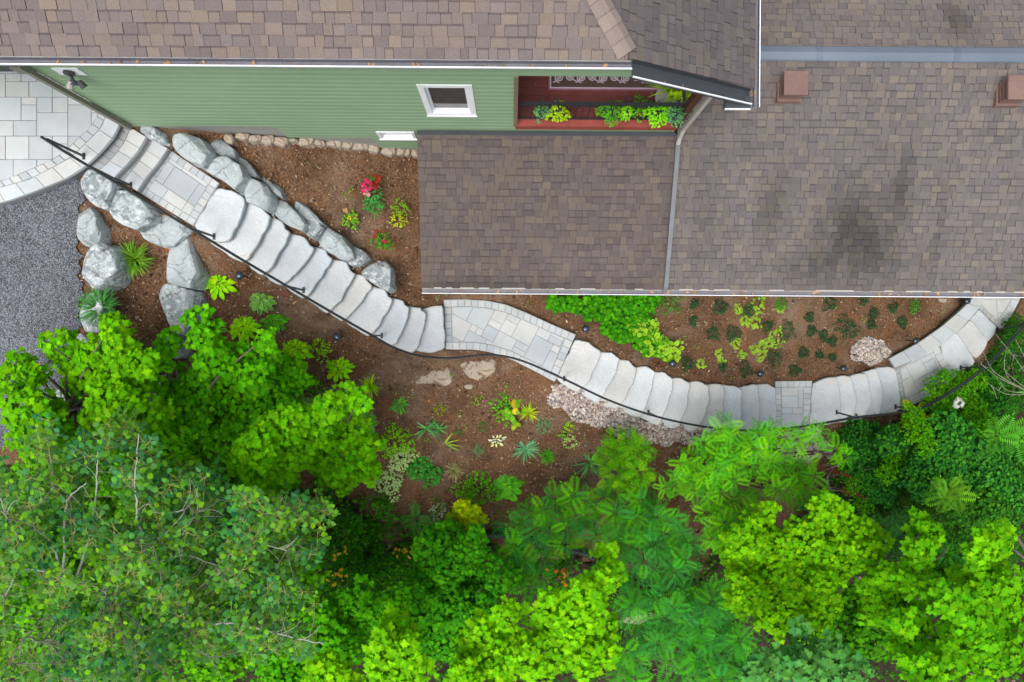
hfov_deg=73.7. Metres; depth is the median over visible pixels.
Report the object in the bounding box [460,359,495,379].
flat rock
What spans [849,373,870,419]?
stone step
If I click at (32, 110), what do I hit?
patio
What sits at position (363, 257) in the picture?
boulder
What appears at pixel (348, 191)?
seedling
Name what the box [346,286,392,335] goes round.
stone step
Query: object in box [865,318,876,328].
dark shrub
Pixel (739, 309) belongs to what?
variegated seedling
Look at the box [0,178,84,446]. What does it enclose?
gravel yard
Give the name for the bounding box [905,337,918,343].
path light
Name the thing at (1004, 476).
dogwood
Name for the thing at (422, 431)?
iris
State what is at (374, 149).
edging stone
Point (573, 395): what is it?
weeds
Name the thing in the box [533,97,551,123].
hanging planter
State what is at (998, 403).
buckthorn
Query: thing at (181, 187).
landing
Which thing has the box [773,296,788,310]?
dark shrub
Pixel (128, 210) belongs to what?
boulder
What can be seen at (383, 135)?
window
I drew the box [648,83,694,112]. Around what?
flower pot
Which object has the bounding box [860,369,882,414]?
stone step
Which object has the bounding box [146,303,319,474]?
maple tree
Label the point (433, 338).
stone step
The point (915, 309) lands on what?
dark shrub
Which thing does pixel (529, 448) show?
iris
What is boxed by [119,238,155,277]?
ornamental grass
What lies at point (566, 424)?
tuft
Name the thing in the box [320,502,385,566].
understory shrub
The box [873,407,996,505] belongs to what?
dogwood
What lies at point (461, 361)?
soil clods
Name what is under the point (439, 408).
tuft
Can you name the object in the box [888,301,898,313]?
dark shrub
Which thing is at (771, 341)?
variegated seedling
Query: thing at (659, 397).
stone step
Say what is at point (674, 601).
sumac
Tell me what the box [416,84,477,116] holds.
window
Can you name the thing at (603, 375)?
stone step
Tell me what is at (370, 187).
rose bush
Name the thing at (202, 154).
boulder
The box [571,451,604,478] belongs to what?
iris
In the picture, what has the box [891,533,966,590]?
sumac
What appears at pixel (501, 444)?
variegated hosta
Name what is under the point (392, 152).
edging stone
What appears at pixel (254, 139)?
edging stone
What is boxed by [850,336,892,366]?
pebble heap
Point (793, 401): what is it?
landing
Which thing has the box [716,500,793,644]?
maple tree
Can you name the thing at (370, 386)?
daylily
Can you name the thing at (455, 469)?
dry grass
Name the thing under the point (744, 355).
variegated seedling
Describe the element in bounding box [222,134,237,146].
edging stone
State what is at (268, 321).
hosta
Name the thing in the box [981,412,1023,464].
fern
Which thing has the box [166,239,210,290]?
boulder
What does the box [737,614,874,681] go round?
shrub
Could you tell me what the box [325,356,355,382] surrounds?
hosta
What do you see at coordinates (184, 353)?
boulder
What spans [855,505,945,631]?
maple tree
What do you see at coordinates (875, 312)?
dark shrub
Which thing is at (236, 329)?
hosta
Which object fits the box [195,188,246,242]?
stone step
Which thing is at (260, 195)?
boulder
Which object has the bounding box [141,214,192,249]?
boulder
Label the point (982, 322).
stone step
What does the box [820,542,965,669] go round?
maple tree
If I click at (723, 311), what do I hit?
dark shrub
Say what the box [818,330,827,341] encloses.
dark shrub
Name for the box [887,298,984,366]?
garden wall
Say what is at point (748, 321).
variegated seedling
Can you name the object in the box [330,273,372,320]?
stone step
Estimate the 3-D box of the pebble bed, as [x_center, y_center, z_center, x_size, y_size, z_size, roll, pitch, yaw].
[4.171,1.957,14.960,7.127,2.434,1.060,10,90,0]
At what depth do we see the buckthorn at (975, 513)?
15.15 m
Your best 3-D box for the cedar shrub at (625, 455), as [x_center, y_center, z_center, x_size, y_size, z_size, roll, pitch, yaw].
[2.198,2.383,13.807,1.313,2.054,1.454,27,90,0]
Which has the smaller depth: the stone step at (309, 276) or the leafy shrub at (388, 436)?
the stone step at (309, 276)
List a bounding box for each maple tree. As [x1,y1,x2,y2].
[0,311,182,472]
[0,431,331,681]
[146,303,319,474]
[228,380,387,497]
[250,573,412,681]
[300,647,366,681]
[361,601,439,681]
[400,517,524,664]
[442,540,628,681]
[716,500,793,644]
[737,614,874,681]
[761,487,895,644]
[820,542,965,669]
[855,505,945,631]
[882,577,1023,681]
[943,516,1023,608]
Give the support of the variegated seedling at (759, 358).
on the ground at (700, 344)
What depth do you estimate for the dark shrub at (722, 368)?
14.94 m
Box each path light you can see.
[235,271,249,279]
[333,333,342,340]
[582,325,589,332]
[668,360,676,366]
[755,370,763,376]
[836,365,846,371]
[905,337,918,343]
[958,298,970,303]
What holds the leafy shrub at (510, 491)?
on the ground at (700, 344)
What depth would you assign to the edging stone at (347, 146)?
12.14 m
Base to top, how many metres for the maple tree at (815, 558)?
6.440 m
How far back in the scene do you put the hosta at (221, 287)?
12.43 m
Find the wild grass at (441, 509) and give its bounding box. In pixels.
[328,490,559,588]
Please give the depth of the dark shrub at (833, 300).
15.52 m
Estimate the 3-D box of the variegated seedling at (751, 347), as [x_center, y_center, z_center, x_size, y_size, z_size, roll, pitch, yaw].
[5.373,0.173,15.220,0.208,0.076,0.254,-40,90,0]
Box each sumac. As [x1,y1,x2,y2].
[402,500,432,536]
[489,472,670,603]
[600,492,709,599]
[602,613,655,681]
[612,569,769,681]
[651,409,861,514]
[689,484,775,554]
[866,508,910,561]
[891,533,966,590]
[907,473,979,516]
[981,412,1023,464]
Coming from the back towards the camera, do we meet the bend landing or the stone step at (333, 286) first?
the bend landing
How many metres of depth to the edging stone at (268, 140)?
11.67 m
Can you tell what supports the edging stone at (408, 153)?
on the ground at (700, 344)
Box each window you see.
[376,131,416,140]
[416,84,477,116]
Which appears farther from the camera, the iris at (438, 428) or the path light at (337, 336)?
the iris at (438, 428)
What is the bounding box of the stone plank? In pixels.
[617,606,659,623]
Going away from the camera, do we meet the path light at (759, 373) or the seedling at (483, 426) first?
the seedling at (483, 426)
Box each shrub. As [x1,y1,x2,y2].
[296,567,416,610]
[305,373,328,396]
[308,338,332,364]
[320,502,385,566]
[322,540,401,596]
[369,490,397,520]
[378,422,415,458]
[379,540,414,585]
[389,196,410,227]
[403,455,442,489]
[450,468,500,504]
[488,391,512,426]
[493,474,525,501]
[501,399,525,430]
[545,559,573,587]
[590,424,657,498]
[659,295,684,315]
[680,355,694,371]
[688,315,697,326]
[690,298,699,309]
[706,321,719,340]
[712,296,730,314]
[718,362,727,371]
[725,325,742,343]
[739,360,753,377]
[742,303,754,316]
[762,321,774,333]
[767,348,782,369]
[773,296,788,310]
[779,319,795,341]
[788,365,802,376]
[798,346,810,358]
[804,311,813,322]
[806,325,818,336]
[814,348,823,358]
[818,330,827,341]
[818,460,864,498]
[822,297,839,311]
[826,335,837,347]
[827,352,836,361]
[833,313,850,333]
[842,319,861,339]
[859,297,868,305]
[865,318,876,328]
[867,306,879,318]
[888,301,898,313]
[896,314,907,329]
[909,298,920,314]
[980,336,1023,397]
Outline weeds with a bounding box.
[238,293,944,508]
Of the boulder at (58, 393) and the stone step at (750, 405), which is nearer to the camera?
the boulder at (58, 393)
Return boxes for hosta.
[205,275,236,299]
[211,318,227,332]
[228,316,261,343]
[249,292,276,315]
[260,314,289,332]
[282,338,313,360]
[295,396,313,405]
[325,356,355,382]
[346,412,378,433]
[488,435,506,447]
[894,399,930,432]
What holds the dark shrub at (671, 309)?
on the ground at (700, 344)
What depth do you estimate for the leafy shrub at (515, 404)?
13.94 m
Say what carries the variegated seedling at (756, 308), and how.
on the ground at (700, 344)
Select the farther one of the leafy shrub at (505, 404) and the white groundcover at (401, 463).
the white groundcover at (401, 463)
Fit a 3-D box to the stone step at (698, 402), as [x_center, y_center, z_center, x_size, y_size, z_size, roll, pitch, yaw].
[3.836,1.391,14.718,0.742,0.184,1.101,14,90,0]
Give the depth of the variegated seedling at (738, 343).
15.04 m
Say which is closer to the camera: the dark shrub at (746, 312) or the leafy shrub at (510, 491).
the leafy shrub at (510, 491)
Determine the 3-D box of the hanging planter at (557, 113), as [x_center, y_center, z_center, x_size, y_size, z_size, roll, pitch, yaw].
[0.702,-3.504,10.410,0.420,0.340,0.359,0,90,0]
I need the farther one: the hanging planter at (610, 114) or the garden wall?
the garden wall
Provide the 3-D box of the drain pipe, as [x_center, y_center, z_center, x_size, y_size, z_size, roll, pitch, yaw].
[0.561,4.767,15.590,4.212,1.195,0.821,22,90,0]
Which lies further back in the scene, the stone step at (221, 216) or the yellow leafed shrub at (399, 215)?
the yellow leafed shrub at (399, 215)
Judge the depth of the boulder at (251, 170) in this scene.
11.71 m
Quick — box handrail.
[40,135,1023,431]
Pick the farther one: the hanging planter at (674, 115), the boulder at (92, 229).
the boulder at (92, 229)
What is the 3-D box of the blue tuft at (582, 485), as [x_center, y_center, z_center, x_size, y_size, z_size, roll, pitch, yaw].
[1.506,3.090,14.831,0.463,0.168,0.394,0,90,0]
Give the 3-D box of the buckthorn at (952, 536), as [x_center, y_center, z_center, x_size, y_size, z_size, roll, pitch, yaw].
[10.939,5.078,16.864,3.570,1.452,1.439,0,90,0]
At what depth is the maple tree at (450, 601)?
12.78 m
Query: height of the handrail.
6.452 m
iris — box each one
[414,421,439,440]
[428,419,448,441]
[445,431,461,450]
[510,438,540,465]
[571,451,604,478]
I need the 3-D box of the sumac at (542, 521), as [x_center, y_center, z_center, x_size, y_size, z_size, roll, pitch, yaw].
[1.235,3.549,13.767,3.719,2.098,2.035,-31,90,0]
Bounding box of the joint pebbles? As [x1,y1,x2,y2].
[272,214,387,292]
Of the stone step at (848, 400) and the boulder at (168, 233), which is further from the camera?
the stone step at (848, 400)
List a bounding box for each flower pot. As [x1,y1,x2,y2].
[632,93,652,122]
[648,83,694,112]
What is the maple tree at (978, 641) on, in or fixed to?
on the forest floor
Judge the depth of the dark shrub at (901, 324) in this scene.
15.99 m
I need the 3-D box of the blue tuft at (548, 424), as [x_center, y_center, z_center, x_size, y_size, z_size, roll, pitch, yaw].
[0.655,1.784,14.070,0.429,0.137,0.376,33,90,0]
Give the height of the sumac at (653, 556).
3.055 m
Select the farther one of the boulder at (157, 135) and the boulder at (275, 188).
the boulder at (275, 188)
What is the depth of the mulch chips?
13.84 m
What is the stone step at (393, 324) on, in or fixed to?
on the stone step at (409, 340)
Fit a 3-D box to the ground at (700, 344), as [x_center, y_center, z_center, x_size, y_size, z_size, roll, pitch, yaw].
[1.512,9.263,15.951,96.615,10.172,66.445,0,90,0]
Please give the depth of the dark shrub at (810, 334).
15.52 m
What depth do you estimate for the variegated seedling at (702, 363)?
14.72 m
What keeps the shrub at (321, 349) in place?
on the ground at (700, 344)
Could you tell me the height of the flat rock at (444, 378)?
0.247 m
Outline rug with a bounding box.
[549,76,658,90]
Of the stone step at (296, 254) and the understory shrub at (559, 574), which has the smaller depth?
the stone step at (296, 254)
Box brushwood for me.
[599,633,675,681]
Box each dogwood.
[834,414,896,508]
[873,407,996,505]
[965,424,1023,515]
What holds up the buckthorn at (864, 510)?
on the ground at (700, 344)
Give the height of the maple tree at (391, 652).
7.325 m
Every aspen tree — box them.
[0,405,197,681]
[145,456,340,679]
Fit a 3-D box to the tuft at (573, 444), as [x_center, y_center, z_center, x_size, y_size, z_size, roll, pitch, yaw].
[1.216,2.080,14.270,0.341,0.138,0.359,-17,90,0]
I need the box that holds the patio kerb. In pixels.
[0,112,121,205]
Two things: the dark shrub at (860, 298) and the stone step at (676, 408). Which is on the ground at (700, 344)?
the dark shrub at (860, 298)
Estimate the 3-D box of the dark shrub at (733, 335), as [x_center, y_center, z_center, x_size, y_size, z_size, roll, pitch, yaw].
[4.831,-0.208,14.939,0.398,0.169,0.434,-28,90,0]
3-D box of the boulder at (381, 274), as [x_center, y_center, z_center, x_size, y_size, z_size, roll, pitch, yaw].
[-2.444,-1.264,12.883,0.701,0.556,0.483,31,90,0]
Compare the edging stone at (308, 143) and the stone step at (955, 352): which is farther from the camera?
the stone step at (955, 352)
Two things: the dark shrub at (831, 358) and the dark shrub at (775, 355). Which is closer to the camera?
the dark shrub at (775, 355)
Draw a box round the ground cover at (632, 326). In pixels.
[545,295,683,362]
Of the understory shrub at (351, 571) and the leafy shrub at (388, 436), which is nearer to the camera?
the leafy shrub at (388, 436)
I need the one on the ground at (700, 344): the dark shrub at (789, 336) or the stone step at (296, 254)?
the dark shrub at (789, 336)
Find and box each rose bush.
[341,209,359,229]
[361,174,384,217]
[370,228,393,249]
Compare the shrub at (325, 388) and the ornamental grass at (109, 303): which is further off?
the shrub at (325, 388)
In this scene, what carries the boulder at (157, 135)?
on the ground at (700, 344)
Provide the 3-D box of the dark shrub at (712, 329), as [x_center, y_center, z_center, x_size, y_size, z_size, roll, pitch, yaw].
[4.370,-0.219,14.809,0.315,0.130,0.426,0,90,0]
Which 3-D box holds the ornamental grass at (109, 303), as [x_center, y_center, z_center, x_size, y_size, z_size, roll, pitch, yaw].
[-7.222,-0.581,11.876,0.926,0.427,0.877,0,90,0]
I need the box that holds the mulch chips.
[76,134,1016,580]
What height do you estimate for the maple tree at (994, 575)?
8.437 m
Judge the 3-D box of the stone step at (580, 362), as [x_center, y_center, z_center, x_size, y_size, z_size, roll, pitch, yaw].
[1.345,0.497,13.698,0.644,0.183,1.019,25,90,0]
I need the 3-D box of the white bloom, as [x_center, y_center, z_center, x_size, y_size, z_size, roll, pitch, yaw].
[9.920,1.375,15.165,0.248,0.146,0.275,0,90,0]
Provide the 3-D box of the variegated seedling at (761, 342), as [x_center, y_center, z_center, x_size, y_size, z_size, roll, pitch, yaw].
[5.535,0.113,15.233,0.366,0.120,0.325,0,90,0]
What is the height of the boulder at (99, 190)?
0.549 m
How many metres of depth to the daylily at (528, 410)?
13.95 m
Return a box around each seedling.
[341,185,352,199]
[452,426,463,435]
[476,422,486,432]
[696,358,706,368]
[715,348,721,358]
[717,356,726,363]
[730,337,740,349]
[732,304,742,314]
[737,349,747,358]
[739,312,751,327]
[749,296,765,313]
[749,345,757,354]
[750,313,761,329]
[755,339,767,352]
[756,350,766,361]
[764,337,774,347]
[768,325,784,348]
[776,304,784,312]
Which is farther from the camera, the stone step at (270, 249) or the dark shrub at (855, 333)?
the dark shrub at (855, 333)
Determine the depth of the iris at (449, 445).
14.22 m
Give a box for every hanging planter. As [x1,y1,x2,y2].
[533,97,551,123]
[544,97,571,122]
[595,98,622,127]
[617,97,637,121]
[642,100,670,128]
[663,100,688,127]
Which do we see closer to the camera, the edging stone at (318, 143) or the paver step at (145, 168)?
the paver step at (145, 168)
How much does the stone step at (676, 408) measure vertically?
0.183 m
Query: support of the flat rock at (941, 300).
on the ground at (700, 344)
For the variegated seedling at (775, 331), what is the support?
on the ground at (700, 344)
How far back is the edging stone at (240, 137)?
11.57 m
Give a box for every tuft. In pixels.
[433,402,448,415]
[473,445,483,455]
[535,417,553,434]
[536,448,554,465]
[562,434,579,448]
[563,422,574,432]
[572,478,591,491]
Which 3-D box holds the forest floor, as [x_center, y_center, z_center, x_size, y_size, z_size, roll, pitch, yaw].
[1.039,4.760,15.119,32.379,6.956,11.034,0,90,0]
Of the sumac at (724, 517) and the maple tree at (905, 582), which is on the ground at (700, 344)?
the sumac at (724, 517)
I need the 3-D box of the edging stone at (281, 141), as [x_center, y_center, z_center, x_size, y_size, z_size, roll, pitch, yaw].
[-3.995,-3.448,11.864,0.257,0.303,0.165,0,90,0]
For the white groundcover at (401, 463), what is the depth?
14.28 m
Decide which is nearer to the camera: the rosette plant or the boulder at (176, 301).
the boulder at (176, 301)
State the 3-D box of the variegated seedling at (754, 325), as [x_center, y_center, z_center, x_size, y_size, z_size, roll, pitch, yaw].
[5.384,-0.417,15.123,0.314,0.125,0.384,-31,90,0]
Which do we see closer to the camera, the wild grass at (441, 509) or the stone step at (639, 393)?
the stone step at (639, 393)
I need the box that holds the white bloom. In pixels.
[952,397,964,408]
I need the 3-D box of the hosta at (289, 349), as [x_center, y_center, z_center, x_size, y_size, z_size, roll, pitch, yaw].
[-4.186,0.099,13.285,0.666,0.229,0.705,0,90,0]
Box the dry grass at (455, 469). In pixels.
[444,463,464,482]
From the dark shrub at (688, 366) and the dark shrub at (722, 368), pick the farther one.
the dark shrub at (722, 368)
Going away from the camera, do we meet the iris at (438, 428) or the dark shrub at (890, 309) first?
the iris at (438, 428)
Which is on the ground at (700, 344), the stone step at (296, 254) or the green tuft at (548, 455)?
the green tuft at (548, 455)
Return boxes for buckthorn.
[839,463,898,515]
[853,476,954,531]
[882,401,940,472]
[893,520,1023,565]
[920,364,987,422]
[936,481,1023,542]
[959,398,1003,440]
[964,312,1023,429]
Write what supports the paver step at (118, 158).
on the ground at (700, 344)
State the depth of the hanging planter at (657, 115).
10.33 m
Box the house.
[0,0,1023,297]
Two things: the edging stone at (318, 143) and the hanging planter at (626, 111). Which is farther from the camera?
the edging stone at (318, 143)
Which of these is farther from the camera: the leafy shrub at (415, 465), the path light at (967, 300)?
the path light at (967, 300)
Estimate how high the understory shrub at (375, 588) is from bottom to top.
1.099 m
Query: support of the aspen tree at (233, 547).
on the ground at (700, 344)
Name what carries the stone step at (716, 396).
on the ground at (700, 344)
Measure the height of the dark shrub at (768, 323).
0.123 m
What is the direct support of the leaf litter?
on the ground at (700, 344)
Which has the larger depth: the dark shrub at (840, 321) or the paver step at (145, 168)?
the dark shrub at (840, 321)
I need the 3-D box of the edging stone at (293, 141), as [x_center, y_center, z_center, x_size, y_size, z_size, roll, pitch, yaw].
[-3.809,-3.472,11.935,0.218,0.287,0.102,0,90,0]
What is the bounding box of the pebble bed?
[547,383,835,462]
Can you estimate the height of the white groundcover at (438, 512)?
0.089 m
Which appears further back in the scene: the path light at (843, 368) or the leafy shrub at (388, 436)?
the path light at (843, 368)
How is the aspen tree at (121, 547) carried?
on the ground at (700, 344)
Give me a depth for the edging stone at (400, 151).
12.46 m
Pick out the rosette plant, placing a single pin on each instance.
(398, 403)
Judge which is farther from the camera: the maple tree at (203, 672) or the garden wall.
the garden wall
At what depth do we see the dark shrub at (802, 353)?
15.51 m
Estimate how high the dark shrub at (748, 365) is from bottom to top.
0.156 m
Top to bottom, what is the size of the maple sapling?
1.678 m
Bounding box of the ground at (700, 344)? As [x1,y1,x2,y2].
[0,112,1023,580]
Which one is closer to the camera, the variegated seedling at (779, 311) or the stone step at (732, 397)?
the stone step at (732, 397)
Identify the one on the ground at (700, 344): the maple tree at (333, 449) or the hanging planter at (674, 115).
the maple tree at (333, 449)
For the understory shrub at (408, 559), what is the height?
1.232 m
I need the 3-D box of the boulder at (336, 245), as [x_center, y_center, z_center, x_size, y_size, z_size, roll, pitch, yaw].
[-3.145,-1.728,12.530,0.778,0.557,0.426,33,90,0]
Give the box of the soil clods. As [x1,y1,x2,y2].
[93,143,959,553]
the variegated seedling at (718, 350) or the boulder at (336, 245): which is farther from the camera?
the variegated seedling at (718, 350)
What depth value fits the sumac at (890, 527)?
14.84 m
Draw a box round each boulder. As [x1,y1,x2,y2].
[56,386,77,420]
[77,207,112,247]
[77,333,98,343]
[79,291,119,332]
[81,170,122,212]
[81,244,133,291]
[109,190,161,233]
[140,126,169,147]
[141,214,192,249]
[149,374,173,401]
[158,283,205,336]
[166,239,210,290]
[166,334,192,358]
[172,133,219,173]
[206,156,252,197]
[212,140,239,161]
[237,157,261,179]
[245,178,277,213]
[262,178,287,199]
[274,200,308,233]
[294,201,329,228]
[306,219,326,240]
[319,228,355,263]
[349,246,372,267]
[362,260,396,293]
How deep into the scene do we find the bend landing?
16.32 m
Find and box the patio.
[0,71,107,186]
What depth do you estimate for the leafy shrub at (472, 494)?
14.58 m
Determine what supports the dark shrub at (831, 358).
on the ground at (700, 344)
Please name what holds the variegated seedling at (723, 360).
on the ground at (700, 344)
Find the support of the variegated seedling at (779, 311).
on the ground at (700, 344)
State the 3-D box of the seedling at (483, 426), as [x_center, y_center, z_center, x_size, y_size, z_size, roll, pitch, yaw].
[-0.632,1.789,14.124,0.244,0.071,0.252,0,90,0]
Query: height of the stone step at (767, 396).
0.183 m
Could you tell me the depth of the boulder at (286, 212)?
11.94 m
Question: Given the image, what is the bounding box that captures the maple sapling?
[445,498,488,543]
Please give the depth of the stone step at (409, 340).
13.24 m
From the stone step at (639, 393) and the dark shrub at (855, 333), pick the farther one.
the dark shrub at (855, 333)
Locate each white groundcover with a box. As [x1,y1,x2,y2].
[373,469,403,502]
[385,447,419,471]
[428,503,445,522]
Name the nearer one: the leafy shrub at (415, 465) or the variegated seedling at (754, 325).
the leafy shrub at (415, 465)
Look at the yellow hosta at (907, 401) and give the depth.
16.06 m
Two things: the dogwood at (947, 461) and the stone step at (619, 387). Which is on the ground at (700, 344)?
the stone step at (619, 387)
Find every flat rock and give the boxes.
[415,368,452,385]
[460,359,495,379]
[464,384,472,389]
[938,298,946,302]
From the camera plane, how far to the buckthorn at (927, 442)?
14.61 m
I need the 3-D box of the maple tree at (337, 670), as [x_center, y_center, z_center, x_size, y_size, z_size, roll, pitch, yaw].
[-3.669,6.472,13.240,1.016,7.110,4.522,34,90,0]
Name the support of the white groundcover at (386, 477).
on the ground at (700, 344)
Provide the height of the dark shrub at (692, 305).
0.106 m
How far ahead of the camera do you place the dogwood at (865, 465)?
15.38 m
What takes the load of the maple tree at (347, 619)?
on the forest floor
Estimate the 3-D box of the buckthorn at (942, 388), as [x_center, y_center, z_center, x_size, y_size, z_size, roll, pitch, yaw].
[10.292,1.267,16.009,1.926,1.366,1.343,-32,90,0]
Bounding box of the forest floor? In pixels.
[0,351,1023,681]
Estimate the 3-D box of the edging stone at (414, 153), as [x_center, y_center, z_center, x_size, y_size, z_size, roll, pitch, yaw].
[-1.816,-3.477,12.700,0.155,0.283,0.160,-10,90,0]
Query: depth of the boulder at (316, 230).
12.13 m
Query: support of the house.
on the ground at (700, 344)
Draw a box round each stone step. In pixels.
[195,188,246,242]
[210,198,271,262]
[245,218,290,274]
[264,233,314,284]
[286,247,332,298]
[308,259,355,312]
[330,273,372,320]
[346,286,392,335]
[374,298,409,345]
[393,305,426,352]
[416,305,445,352]
[556,340,600,391]
[582,352,618,402]
[599,359,635,408]
[619,366,654,416]
[640,372,672,424]
[661,377,689,428]
[680,381,709,430]
[700,384,724,431]
[721,384,741,431]
[737,384,759,432]
[755,384,776,432]
[810,377,840,424]
[835,375,856,421]
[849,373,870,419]
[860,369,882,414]
[872,366,900,412]
[939,333,973,370]
[957,320,987,358]
[969,310,995,340]
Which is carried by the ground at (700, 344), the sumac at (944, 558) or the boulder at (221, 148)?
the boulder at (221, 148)
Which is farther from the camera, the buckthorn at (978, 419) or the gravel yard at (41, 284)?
the buckthorn at (978, 419)
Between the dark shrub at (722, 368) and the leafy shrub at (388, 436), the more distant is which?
the dark shrub at (722, 368)
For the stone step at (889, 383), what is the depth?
16.15 m
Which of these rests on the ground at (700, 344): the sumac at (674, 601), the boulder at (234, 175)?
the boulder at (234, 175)
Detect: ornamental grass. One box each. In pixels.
[75,284,121,330]
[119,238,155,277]
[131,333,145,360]
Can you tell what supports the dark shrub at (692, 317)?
on the ground at (700, 344)
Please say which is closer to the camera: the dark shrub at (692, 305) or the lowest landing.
the dark shrub at (692, 305)
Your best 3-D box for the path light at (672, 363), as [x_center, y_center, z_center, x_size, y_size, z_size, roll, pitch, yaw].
[3.322,0.465,14.303,0.156,0.515,0.152,0,90,0]
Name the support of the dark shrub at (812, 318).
on the ground at (700, 344)
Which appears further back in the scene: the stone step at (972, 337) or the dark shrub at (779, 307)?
the stone step at (972, 337)
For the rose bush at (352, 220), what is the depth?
12.55 m
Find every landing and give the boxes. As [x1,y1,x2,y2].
[137,151,220,226]
[444,299,575,381]
[774,380,811,428]
[893,347,955,409]
[978,298,1020,328]
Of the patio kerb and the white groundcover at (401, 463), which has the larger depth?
the white groundcover at (401, 463)
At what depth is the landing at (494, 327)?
13.60 m
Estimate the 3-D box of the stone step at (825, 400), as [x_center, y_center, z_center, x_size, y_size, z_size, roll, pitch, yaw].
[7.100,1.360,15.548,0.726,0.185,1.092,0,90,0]
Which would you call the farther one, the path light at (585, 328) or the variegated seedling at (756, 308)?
the variegated seedling at (756, 308)
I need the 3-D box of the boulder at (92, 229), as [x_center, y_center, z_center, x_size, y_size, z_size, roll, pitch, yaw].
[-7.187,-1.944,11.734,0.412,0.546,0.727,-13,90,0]
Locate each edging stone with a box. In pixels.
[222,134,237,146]
[234,132,249,142]
[248,134,261,144]
[261,135,274,145]
[273,136,290,147]
[288,138,298,145]
[298,138,315,148]
[314,139,325,147]
[325,141,342,149]
[341,142,353,150]
[353,144,368,151]
[368,145,380,154]
[380,148,396,156]
[397,148,404,155]
[405,149,411,157]
[411,150,417,157]
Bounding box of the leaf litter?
[135,155,929,550]
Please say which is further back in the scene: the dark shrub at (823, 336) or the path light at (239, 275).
the dark shrub at (823, 336)
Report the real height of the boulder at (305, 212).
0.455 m
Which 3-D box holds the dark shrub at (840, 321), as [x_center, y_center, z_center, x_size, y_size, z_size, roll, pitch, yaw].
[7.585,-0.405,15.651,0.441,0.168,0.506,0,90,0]
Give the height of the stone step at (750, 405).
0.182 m
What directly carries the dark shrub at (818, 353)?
on the ground at (700, 344)
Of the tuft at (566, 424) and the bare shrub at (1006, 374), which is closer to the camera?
the tuft at (566, 424)
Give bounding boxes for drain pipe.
[451,531,599,564]
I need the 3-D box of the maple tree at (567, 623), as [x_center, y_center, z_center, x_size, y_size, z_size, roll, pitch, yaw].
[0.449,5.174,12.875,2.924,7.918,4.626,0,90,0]
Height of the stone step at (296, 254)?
0.182 m
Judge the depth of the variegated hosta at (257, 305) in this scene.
12.66 m
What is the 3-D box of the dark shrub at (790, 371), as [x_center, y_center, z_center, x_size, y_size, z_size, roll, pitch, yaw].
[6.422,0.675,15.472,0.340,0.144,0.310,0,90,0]
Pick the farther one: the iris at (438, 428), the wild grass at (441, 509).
the wild grass at (441, 509)
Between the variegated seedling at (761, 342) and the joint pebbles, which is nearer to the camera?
the joint pebbles
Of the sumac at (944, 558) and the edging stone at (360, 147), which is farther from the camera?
the sumac at (944, 558)
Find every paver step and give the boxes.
[91,127,150,178]
[120,139,171,192]
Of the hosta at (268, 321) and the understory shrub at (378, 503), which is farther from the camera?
the understory shrub at (378, 503)
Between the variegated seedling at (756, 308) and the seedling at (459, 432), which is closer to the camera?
the seedling at (459, 432)
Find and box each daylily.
[359,374,378,399]
[519,401,538,423]
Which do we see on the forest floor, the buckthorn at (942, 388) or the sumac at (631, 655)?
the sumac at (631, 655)
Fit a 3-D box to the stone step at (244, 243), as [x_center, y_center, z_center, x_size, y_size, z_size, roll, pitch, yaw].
[-4.744,-1.982,11.960,0.860,0.181,1.062,30,90,0]
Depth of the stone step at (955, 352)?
16.36 m
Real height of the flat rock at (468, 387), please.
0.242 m
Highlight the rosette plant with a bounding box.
[389,396,409,414]
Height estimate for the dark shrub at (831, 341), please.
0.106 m
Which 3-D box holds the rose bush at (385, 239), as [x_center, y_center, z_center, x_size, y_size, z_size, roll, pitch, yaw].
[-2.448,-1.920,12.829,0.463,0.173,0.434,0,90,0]
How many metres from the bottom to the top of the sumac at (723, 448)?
3.387 m
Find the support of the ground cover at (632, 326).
on the ground at (700, 344)
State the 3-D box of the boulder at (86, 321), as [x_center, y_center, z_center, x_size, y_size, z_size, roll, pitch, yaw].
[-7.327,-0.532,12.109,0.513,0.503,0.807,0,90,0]
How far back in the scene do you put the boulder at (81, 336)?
12.07 m
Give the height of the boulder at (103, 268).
0.604 m
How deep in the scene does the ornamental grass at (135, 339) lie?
12.50 m
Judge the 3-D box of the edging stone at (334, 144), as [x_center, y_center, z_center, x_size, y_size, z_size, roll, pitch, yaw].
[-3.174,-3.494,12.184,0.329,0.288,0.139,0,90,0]
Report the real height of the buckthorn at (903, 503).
1.370 m
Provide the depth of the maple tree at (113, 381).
10.32 m

